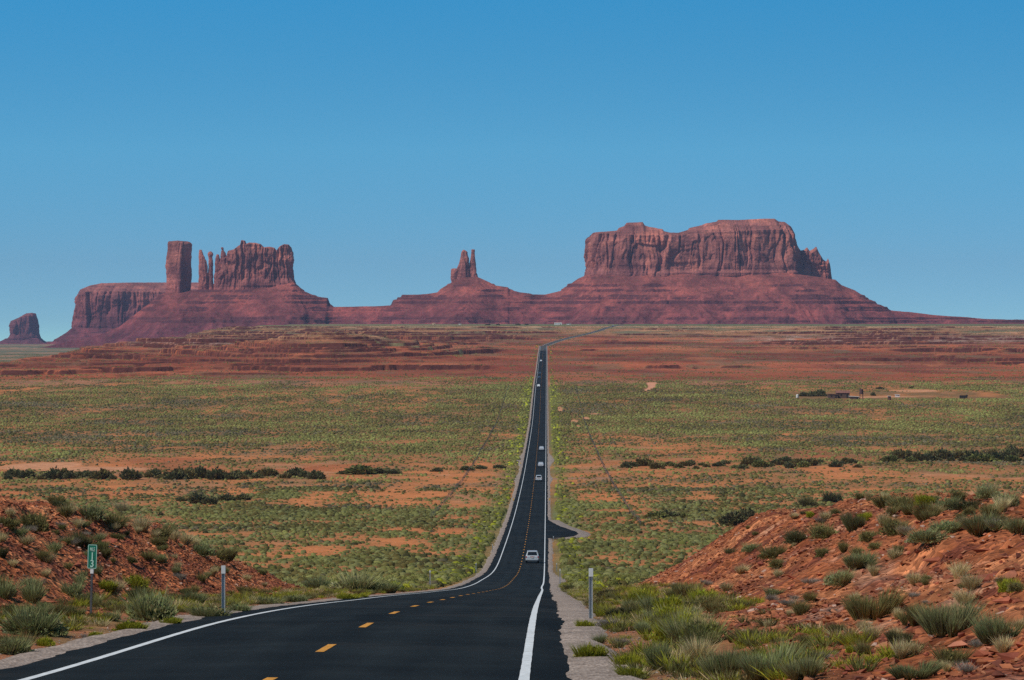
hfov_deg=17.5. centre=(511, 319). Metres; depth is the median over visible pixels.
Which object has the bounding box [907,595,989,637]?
broom bush
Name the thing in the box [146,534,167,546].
sagebrush
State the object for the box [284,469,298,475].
tamarisk shrub
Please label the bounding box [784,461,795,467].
tamarisk shrub
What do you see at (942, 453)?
tree
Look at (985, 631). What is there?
broom bush
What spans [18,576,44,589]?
sagebrush
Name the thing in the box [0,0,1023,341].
sky
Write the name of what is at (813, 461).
tamarisk shrub
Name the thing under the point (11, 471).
tamarisk shrub
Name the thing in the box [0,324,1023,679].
ground
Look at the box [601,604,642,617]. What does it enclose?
sagebrush
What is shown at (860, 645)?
grass tuft
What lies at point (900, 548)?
sagebrush
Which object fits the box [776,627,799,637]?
grass tuft
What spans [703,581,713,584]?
dry bush
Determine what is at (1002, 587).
rabbitbrush
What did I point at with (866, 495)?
grass tuft
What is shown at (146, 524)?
grass tuft
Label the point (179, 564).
grass tuft
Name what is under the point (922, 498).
rabbitbrush
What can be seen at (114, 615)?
sagebrush
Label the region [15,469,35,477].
tamarisk shrub
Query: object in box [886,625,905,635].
grass tuft
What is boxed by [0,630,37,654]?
sagebrush
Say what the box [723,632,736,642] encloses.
grass tuft
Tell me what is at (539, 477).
car
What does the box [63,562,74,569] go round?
grass tuft
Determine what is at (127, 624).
rabbitbrush
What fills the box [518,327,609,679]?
road markings
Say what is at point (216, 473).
tamarisk shrub
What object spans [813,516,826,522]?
dry bush
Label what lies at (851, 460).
tamarisk shrub
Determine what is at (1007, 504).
grass tuft
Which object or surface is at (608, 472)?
weeds
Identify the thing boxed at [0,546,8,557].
broom bush
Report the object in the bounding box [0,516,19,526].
sagebrush
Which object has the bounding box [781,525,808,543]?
sagebrush
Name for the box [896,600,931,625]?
shrub
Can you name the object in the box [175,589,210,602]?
bush
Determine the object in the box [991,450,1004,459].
tree
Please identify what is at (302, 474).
tamarisk shrub
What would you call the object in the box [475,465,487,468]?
tamarisk shrub
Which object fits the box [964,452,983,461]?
tamarisk shrub
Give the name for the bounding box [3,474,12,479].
tamarisk shrub
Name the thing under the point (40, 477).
tamarisk shrub
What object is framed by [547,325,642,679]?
gravel shoulder
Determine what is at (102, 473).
tamarisk shrub
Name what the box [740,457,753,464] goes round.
tamarisk shrub
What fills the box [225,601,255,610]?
sagebrush
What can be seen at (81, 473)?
tamarisk shrub
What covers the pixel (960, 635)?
rock
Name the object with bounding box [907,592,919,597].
dry bush
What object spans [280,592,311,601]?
sagebrush
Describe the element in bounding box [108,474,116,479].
tamarisk shrub
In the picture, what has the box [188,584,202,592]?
grass tuft
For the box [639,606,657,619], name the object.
sagebrush
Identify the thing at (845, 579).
sagebrush
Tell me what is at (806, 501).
sagebrush
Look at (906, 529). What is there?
dry bush
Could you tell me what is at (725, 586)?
grass tuft
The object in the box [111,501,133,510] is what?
grass tuft
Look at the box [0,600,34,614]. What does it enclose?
sagebrush
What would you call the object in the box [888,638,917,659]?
grass tuft
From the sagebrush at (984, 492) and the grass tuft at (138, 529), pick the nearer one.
the sagebrush at (984, 492)
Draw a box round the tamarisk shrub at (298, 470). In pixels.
[289,466,307,474]
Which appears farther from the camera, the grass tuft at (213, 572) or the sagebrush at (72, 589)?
the grass tuft at (213, 572)
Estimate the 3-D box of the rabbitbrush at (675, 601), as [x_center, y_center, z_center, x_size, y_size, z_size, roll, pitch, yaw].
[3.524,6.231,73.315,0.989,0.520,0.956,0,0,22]
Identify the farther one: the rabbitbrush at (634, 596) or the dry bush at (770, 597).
the rabbitbrush at (634, 596)
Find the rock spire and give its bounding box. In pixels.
[450,249,477,282]
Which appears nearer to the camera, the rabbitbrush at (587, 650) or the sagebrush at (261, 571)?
the rabbitbrush at (587, 650)
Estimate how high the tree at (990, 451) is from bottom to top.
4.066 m
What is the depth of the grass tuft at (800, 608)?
60.90 m
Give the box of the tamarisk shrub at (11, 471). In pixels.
[3,466,22,476]
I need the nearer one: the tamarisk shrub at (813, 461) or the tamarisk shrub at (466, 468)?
the tamarisk shrub at (466, 468)
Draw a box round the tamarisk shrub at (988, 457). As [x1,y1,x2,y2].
[978,453,998,461]
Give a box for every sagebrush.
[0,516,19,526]
[0,572,16,597]
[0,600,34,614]
[0,602,69,636]
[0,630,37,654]
[11,600,58,615]
[16,505,52,532]
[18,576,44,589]
[41,494,66,502]
[51,499,64,506]
[51,529,60,534]
[53,522,67,529]
[56,604,87,617]
[57,579,88,598]
[58,500,75,508]
[60,537,75,544]
[73,590,107,606]
[76,500,109,520]
[89,600,110,607]
[101,609,121,620]
[109,532,125,539]
[116,580,178,621]
[125,582,156,600]
[126,555,138,562]
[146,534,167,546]
[149,524,178,538]
[154,553,171,563]
[156,544,168,550]
[172,572,187,579]
[181,602,234,616]
[187,539,215,556]
[213,544,243,561]
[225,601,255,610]
[235,585,253,593]
[244,594,289,604]
[257,569,265,573]
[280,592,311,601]
[297,572,335,589]
[329,565,388,590]
[371,578,406,593]
[559,582,576,589]
[592,615,619,628]
[596,588,620,595]
[601,589,621,598]
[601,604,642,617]
[604,592,615,598]
[614,595,644,608]
[628,591,686,611]
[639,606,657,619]
[655,608,688,629]
[669,580,712,600]
[670,610,737,645]
[672,608,704,617]
[678,591,730,607]
[679,626,724,644]
[683,605,701,613]
[731,622,763,639]
[741,541,762,551]
[753,542,794,558]
[761,586,786,595]
[767,557,785,567]
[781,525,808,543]
[793,495,817,506]
[805,522,839,539]
[814,547,830,556]
[821,490,844,502]
[822,567,855,585]
[826,622,847,632]
[828,507,839,514]
[847,545,864,556]
[856,527,878,541]
[867,540,881,548]
[878,515,913,535]
[882,491,922,509]
[893,544,904,550]
[901,526,952,543]
[921,574,931,579]
[923,644,979,665]
[927,519,962,533]
[928,494,941,501]
[934,494,960,509]
[947,498,985,510]
[954,512,965,519]
[961,506,977,514]
[970,482,1001,498]
[982,518,1004,530]
[989,513,1011,520]
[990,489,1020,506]
[1001,516,1021,529]
[1005,580,1023,591]
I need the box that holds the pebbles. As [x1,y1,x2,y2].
[2,591,691,679]
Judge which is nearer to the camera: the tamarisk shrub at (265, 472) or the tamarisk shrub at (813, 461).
the tamarisk shrub at (265, 472)
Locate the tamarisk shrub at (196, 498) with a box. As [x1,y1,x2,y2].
[187,492,209,503]
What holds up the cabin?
on the ground
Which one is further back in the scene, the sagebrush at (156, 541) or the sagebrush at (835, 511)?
the sagebrush at (156, 541)
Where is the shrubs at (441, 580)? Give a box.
[272,572,655,591]
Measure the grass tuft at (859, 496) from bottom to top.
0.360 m
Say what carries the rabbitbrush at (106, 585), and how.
on the ground
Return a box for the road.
[0,325,621,679]
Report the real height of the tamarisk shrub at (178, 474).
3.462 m
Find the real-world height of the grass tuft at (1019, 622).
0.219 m
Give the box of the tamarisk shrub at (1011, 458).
[1004,454,1023,461]
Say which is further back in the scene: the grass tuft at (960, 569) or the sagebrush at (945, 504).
the sagebrush at (945, 504)
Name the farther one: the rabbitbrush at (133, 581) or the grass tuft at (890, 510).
the rabbitbrush at (133, 581)
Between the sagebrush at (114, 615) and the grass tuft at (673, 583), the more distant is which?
the grass tuft at (673, 583)
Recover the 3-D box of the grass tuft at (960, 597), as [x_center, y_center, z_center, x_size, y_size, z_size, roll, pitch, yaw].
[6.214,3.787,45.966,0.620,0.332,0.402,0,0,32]
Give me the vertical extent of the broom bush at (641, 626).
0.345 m
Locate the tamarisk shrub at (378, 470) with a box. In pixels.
[373,467,385,473]
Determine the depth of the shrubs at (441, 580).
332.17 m
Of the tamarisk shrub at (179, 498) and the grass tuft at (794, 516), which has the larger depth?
the tamarisk shrub at (179, 498)
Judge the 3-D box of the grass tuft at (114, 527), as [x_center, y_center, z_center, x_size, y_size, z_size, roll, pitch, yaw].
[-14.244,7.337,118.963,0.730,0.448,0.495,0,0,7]
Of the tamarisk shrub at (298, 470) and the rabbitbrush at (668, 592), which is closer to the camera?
the rabbitbrush at (668, 592)
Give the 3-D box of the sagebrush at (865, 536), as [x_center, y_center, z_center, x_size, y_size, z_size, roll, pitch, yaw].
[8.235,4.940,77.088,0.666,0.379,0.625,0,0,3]
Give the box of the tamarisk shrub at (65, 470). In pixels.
[60,467,73,476]
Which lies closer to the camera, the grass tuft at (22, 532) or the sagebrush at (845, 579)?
the sagebrush at (845, 579)
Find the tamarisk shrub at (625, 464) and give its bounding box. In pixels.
[617,460,632,467]
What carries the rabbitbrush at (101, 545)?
on the ground
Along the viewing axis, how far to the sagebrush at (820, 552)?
83.04 m
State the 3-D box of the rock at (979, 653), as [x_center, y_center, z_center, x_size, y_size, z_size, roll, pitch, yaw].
[5.420,3.869,38.489,0.092,0.142,0.379,-15,12,-33]
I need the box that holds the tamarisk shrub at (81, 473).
[75,469,85,477]
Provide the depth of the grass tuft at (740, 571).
93.82 m
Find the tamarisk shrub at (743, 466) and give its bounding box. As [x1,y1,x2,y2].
[738,464,748,468]
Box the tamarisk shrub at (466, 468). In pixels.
[458,466,475,470]
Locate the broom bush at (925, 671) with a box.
[884,658,946,679]
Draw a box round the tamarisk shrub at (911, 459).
[905,456,917,461]
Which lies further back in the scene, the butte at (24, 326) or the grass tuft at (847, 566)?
the butte at (24, 326)
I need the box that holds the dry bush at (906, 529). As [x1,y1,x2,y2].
[898,524,914,532]
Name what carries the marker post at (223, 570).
on the gravel shoulder at (21, 659)
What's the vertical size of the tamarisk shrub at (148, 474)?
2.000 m
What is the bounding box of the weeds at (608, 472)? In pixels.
[576,389,640,523]
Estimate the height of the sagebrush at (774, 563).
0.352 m
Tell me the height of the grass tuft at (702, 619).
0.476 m
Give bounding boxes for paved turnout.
[546,520,577,538]
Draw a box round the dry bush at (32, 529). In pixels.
[21,524,37,531]
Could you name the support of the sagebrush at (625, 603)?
on the ground
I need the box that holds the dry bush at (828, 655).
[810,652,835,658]
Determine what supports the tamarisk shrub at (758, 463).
on the ground
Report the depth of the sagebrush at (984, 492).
75.14 m
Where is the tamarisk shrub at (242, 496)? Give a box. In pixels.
[235,493,250,500]
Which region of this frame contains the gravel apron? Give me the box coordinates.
[550,520,590,538]
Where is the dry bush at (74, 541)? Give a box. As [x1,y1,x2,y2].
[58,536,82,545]
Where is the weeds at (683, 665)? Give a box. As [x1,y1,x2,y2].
[0,581,928,679]
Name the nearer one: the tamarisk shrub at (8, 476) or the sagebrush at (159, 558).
the sagebrush at (159, 558)
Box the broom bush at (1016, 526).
[1003,517,1023,533]
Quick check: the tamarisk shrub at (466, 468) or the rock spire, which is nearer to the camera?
the tamarisk shrub at (466, 468)
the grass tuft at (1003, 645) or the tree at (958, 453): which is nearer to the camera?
the grass tuft at (1003, 645)
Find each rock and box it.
[102,538,117,543]
[845,665,862,671]
[922,557,939,562]
[947,640,967,647]
[958,632,964,637]
[967,658,977,665]
[971,549,989,552]
[972,649,992,656]
[974,573,996,582]
[990,667,1001,669]
[992,596,1012,603]
[995,652,1019,659]
[1002,570,1016,578]
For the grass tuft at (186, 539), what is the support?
on the ground
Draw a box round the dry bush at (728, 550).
[723,546,736,553]
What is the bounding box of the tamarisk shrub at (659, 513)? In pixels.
[643,510,669,517]
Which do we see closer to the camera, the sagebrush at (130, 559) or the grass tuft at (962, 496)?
the grass tuft at (962, 496)
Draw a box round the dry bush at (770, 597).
[763,593,779,600]
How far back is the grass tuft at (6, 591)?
73.50 m
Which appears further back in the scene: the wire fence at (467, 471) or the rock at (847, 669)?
the wire fence at (467, 471)
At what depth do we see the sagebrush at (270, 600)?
104.57 m
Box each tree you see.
[798,391,812,396]
[815,388,827,395]
[893,448,907,458]
[905,448,911,456]
[909,450,925,460]
[920,451,936,460]
[935,447,952,458]
[946,456,955,460]
[952,449,963,458]
[957,454,967,460]
[965,448,979,457]
[986,448,998,454]
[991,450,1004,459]
[1003,445,1019,456]
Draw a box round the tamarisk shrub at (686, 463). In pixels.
[679,460,692,465]
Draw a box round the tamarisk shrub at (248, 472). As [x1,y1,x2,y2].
[243,469,253,475]
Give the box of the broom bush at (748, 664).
[734,637,805,679]
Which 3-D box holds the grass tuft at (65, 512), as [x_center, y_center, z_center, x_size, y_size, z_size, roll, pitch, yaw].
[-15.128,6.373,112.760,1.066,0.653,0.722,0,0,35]
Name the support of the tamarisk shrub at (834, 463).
on the ground
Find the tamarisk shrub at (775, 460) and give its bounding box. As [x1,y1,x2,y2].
[769,458,782,463]
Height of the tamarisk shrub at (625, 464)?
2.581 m
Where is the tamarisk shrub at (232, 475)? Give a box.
[222,471,241,479]
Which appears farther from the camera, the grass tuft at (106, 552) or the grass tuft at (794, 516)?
the grass tuft at (794, 516)
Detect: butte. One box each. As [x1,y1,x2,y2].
[8,313,40,339]
[165,240,295,292]
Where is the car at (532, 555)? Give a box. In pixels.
[524,550,539,562]
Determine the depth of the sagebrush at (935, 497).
85.04 m
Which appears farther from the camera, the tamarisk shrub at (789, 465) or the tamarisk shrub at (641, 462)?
the tamarisk shrub at (641, 462)
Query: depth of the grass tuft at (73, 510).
114.24 m
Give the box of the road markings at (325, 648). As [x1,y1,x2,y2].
[263,346,543,679]
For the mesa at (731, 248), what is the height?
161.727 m
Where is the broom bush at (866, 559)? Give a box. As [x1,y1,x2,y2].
[840,550,881,567]
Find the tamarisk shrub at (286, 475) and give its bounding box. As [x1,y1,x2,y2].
[279,472,291,478]
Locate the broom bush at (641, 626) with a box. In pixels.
[631,617,656,634]
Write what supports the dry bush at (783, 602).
on the ground
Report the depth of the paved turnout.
621.46 m
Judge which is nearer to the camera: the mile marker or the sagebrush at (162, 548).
the mile marker
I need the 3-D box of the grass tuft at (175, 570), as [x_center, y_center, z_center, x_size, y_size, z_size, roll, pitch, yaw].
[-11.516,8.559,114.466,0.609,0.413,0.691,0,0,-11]
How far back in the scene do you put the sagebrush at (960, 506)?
69.31 m
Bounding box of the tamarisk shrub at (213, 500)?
[201,496,218,504]
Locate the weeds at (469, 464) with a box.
[430,393,505,517]
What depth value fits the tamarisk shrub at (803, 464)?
1077.52 m
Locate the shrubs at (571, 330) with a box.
[0,325,1023,376]
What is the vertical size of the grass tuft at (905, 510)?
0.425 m
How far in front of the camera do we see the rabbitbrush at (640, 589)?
90.91 m
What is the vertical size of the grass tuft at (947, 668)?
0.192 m
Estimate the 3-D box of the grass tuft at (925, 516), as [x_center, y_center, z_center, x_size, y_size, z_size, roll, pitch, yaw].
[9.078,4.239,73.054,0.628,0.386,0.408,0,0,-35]
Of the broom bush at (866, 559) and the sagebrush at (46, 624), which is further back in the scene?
the broom bush at (866, 559)
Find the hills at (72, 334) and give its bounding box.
[47,327,109,343]
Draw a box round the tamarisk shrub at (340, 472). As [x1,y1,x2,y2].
[336,470,353,474]
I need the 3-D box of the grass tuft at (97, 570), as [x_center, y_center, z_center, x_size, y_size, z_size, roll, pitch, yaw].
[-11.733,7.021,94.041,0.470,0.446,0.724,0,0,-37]
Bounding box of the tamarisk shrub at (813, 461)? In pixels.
[799,457,818,465]
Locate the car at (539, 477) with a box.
[535,475,542,480]
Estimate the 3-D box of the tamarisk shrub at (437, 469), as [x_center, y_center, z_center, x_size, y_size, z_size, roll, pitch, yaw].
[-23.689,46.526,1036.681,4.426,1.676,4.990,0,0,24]
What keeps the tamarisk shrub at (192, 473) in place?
on the ground
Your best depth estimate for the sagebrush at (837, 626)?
52.43 m
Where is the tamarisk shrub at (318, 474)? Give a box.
[305,470,325,478]
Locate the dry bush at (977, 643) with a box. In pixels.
[964,638,982,646]
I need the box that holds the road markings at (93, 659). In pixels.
[19,333,585,679]
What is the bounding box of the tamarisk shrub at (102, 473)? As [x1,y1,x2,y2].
[88,468,113,478]
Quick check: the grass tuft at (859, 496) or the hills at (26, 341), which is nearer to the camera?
the grass tuft at (859, 496)
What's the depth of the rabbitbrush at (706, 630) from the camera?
55.33 m
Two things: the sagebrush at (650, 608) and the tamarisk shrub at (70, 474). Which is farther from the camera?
the tamarisk shrub at (70, 474)
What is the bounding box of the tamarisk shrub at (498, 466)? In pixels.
[493,464,509,468]
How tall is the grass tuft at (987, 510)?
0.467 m
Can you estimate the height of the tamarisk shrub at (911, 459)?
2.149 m
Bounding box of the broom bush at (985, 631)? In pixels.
[963,608,1022,643]
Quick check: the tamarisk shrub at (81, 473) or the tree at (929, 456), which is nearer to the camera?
the tamarisk shrub at (81, 473)
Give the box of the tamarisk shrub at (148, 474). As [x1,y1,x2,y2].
[143,471,153,477]
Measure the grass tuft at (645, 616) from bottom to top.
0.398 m
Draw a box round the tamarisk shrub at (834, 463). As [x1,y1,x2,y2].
[828,459,843,466]
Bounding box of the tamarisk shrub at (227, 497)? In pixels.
[217,493,234,500]
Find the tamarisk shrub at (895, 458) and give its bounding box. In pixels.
[881,453,898,461]
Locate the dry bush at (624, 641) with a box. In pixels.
[608,636,635,644]
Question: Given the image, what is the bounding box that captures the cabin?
[835,390,849,397]
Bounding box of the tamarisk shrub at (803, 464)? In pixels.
[797,460,809,466]
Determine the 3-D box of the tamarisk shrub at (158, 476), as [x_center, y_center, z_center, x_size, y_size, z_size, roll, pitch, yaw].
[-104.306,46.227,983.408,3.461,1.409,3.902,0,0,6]
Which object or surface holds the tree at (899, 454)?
on the ground
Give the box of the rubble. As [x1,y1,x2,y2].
[0,490,1023,679]
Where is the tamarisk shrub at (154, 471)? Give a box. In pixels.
[143,468,161,474]
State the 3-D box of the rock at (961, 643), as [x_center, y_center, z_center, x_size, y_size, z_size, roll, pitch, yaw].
[5.322,3.902,39.937,0.260,0.090,0.201,-14,-7,-1]
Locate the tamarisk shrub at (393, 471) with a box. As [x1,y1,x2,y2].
[381,469,402,473]
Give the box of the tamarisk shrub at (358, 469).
[343,463,377,474]
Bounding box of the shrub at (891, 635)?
[881,627,913,645]
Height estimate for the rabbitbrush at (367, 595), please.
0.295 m
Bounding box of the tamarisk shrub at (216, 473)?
[205,465,227,479]
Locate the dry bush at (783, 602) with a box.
[775,597,803,604]
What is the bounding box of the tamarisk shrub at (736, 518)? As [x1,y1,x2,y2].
[717,510,747,525]
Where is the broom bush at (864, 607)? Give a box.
[837,584,912,620]
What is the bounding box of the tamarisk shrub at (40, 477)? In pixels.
[35,474,45,478]
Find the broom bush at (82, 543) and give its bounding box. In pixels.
[64,529,95,548]
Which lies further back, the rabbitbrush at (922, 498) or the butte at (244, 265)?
the butte at (244, 265)
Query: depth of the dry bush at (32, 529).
95.06 m
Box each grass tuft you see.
[0,531,9,542]
[0,575,27,599]
[4,506,17,517]
[6,558,18,566]
[11,523,29,536]
[16,533,35,545]
[17,576,49,603]
[19,576,41,585]
[32,545,53,560]
[39,549,56,562]
[39,567,51,576]
[43,540,63,553]
[46,601,69,614]
[53,503,75,517]
[57,501,77,516]
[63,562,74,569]
[66,517,84,527]
[70,571,88,583]
[90,533,104,543]
[94,565,104,575]
[99,575,128,593]
[100,546,114,558]
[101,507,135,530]
[107,520,121,530]
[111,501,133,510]
[127,513,153,531]
[134,525,142,533]
[136,545,155,560]
[149,529,159,537]
[169,528,183,541]
[171,564,181,574]
[172,561,182,568]
[179,531,194,544]
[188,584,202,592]
[190,536,199,544]
[196,571,209,582]
[209,566,218,575]
[241,574,252,580]
[588,633,609,643]
[635,609,654,618]
[650,610,703,645]
[668,579,684,587]
[673,635,722,661]
[677,633,709,650]
[692,611,716,624]
[700,600,724,611]
[717,579,735,591]
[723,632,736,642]
[732,562,750,574]
[762,619,774,627]
[773,568,784,576]
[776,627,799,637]
[785,610,793,616]
[787,595,813,615]
[788,512,799,518]
[795,629,817,644]
[800,589,819,601]
[818,509,831,520]
[835,540,850,552]
[838,554,860,569]
[849,590,860,599]
[850,637,873,655]
[853,491,866,499]
[854,617,871,630]
[858,621,888,640]
[864,490,871,500]
[866,564,881,575]
[868,492,899,507]
[874,511,890,525]
[878,514,900,525]
[884,504,899,515]
[886,545,905,558]
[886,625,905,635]
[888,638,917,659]
[890,604,904,619]
[895,525,907,535]
[898,500,916,514]
[904,569,927,585]
[904,637,923,655]
[916,507,938,520]
[920,576,928,584]
[928,500,944,511]
[938,600,958,612]
[940,660,952,671]
[946,587,980,605]
[947,557,973,578]
[948,485,970,501]
[955,568,988,590]
[955,581,964,588]
[973,499,1005,516]
[982,480,999,491]
[990,634,1014,652]
[992,493,1014,512]
[993,574,1010,585]
[1011,615,1023,628]
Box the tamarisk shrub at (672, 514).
[661,510,684,517]
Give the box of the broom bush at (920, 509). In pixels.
[907,499,944,520]
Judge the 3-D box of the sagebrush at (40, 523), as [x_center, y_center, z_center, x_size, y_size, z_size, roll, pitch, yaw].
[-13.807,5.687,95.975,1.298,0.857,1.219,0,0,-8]
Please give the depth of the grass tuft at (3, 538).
88.77 m
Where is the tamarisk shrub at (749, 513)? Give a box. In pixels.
[739,508,757,518]
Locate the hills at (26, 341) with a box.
[0,338,46,343]
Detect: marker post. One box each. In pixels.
[221,566,225,611]
[589,568,592,617]
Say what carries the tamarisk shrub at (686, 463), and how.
on the ground
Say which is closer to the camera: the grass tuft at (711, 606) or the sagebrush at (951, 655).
the sagebrush at (951, 655)
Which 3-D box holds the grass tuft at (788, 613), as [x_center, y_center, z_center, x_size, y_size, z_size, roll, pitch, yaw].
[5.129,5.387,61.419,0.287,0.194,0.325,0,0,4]
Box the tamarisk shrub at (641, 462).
[635,457,648,465]
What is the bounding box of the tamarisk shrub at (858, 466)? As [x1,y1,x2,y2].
[852,464,862,467]
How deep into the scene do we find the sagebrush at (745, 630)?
53.80 m
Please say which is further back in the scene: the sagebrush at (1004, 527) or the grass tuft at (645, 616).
the grass tuft at (645, 616)
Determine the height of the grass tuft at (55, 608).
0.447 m
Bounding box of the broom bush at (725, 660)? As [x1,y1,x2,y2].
[694,640,750,677]
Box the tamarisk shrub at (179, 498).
[175,496,187,500]
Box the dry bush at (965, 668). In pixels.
[951,659,979,672]
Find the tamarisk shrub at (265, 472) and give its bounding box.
[260,466,275,475]
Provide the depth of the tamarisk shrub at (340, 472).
1014.90 m
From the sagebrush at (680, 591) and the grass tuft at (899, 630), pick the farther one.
the sagebrush at (680, 591)
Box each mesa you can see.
[71,282,213,329]
[584,219,831,278]
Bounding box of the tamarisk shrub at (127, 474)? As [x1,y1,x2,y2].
[119,466,141,479]
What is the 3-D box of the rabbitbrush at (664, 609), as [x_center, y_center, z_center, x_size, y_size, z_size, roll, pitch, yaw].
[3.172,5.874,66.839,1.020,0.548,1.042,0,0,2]
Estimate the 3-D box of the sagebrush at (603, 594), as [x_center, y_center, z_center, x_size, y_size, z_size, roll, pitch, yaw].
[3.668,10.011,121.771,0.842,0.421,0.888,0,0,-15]
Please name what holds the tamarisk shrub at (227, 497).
on the ground
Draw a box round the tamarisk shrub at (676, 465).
[672,463,684,467]
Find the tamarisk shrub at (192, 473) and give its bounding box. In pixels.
[183,466,195,478]
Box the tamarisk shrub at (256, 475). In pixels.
[250,472,264,478]
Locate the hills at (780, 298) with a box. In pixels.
[41,273,1023,347]
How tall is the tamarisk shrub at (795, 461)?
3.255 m
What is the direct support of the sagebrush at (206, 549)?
on the ground
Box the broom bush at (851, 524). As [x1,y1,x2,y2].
[837,509,867,531]
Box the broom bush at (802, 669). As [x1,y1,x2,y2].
[776,653,826,679]
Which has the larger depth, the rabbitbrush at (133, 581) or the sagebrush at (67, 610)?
the rabbitbrush at (133, 581)
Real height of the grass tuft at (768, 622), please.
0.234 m
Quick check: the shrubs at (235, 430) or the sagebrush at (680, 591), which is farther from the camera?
the shrubs at (235, 430)
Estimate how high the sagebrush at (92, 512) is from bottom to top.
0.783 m
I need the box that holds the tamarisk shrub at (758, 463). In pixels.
[751,458,769,467]
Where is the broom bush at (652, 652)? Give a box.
[641,637,673,665]
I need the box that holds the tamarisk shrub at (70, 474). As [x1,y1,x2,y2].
[64,472,82,478]
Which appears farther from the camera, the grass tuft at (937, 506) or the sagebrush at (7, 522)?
the sagebrush at (7, 522)
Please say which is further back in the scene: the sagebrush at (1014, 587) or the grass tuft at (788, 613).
the grass tuft at (788, 613)
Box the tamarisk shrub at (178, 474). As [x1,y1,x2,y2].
[162,469,188,479]
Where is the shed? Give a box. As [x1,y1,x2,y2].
[828,394,837,397]
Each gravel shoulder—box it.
[0,331,592,668]
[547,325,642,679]
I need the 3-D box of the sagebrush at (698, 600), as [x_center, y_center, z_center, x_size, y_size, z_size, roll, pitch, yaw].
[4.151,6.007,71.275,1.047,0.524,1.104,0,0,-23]
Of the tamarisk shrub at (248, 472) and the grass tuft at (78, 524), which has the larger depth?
the tamarisk shrub at (248, 472)
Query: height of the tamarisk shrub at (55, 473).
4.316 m
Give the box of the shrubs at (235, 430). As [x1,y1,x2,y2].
[0,374,1023,488]
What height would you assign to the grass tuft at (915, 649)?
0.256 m
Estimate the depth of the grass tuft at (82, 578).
87.85 m
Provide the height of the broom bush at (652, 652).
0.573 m
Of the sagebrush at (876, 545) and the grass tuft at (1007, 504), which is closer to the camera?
the grass tuft at (1007, 504)
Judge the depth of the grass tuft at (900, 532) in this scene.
73.48 m
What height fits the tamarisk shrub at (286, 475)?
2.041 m
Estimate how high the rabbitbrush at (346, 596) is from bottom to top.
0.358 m
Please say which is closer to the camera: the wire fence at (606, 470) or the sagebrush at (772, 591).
the sagebrush at (772, 591)
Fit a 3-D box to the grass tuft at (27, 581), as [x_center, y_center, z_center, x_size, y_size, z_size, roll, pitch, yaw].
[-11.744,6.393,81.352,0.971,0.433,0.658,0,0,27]
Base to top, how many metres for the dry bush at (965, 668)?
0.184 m
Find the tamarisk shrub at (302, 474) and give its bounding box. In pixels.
[298,470,307,477]
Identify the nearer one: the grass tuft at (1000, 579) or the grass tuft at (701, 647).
the grass tuft at (1000, 579)
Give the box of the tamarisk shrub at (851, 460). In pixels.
[847,458,857,462]
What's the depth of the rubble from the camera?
80.76 m
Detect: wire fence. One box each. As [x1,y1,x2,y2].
[433,385,508,514]
[575,384,638,520]
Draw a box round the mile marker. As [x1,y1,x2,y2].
[87,544,96,612]
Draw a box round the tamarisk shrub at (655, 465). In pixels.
[649,461,665,468]
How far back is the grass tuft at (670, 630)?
56.06 m
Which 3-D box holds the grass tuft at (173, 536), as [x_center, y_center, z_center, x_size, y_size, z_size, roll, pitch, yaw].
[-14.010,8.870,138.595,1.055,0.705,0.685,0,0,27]
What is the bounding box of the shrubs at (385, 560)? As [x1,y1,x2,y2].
[0,485,1023,576]
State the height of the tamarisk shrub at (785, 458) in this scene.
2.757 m
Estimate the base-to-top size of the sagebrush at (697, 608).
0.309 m
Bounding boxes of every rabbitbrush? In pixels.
[35,636,55,646]
[87,631,102,636]
[92,539,110,549]
[98,579,117,590]
[111,619,150,630]
[122,573,151,589]
[159,616,181,623]
[178,587,191,594]
[335,592,364,598]
[355,593,370,596]
[568,640,608,656]
[572,619,600,625]
[609,650,641,666]
[612,664,649,677]
[621,588,656,601]
[625,583,656,597]
[645,617,680,643]
[648,601,692,622]
[650,593,684,611]
[659,610,707,624]
[664,582,695,596]
[667,593,688,600]
[678,620,721,643]
[686,586,725,604]
[805,511,814,517]
[844,645,855,652]
[857,511,872,520]
[913,493,936,505]
[996,577,1020,592]
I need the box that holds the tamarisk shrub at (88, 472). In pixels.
[80,470,92,476]
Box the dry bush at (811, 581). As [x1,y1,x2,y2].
[801,578,820,583]
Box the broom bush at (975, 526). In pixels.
[953,507,1008,536]
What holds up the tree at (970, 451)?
on the ground
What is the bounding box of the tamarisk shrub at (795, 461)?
[787,458,804,464]
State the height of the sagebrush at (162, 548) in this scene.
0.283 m
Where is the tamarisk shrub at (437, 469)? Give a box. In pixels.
[429,467,442,471]
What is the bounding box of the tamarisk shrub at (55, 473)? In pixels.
[45,465,65,478]
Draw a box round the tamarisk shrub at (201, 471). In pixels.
[195,466,211,477]
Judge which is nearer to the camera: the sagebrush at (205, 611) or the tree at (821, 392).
the sagebrush at (205, 611)
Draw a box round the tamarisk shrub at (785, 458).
[777,456,791,462]
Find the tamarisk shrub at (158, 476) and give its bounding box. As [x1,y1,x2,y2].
[153,474,163,478]
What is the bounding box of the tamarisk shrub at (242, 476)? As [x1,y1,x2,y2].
[238,474,247,479]
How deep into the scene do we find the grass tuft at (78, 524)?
112.35 m

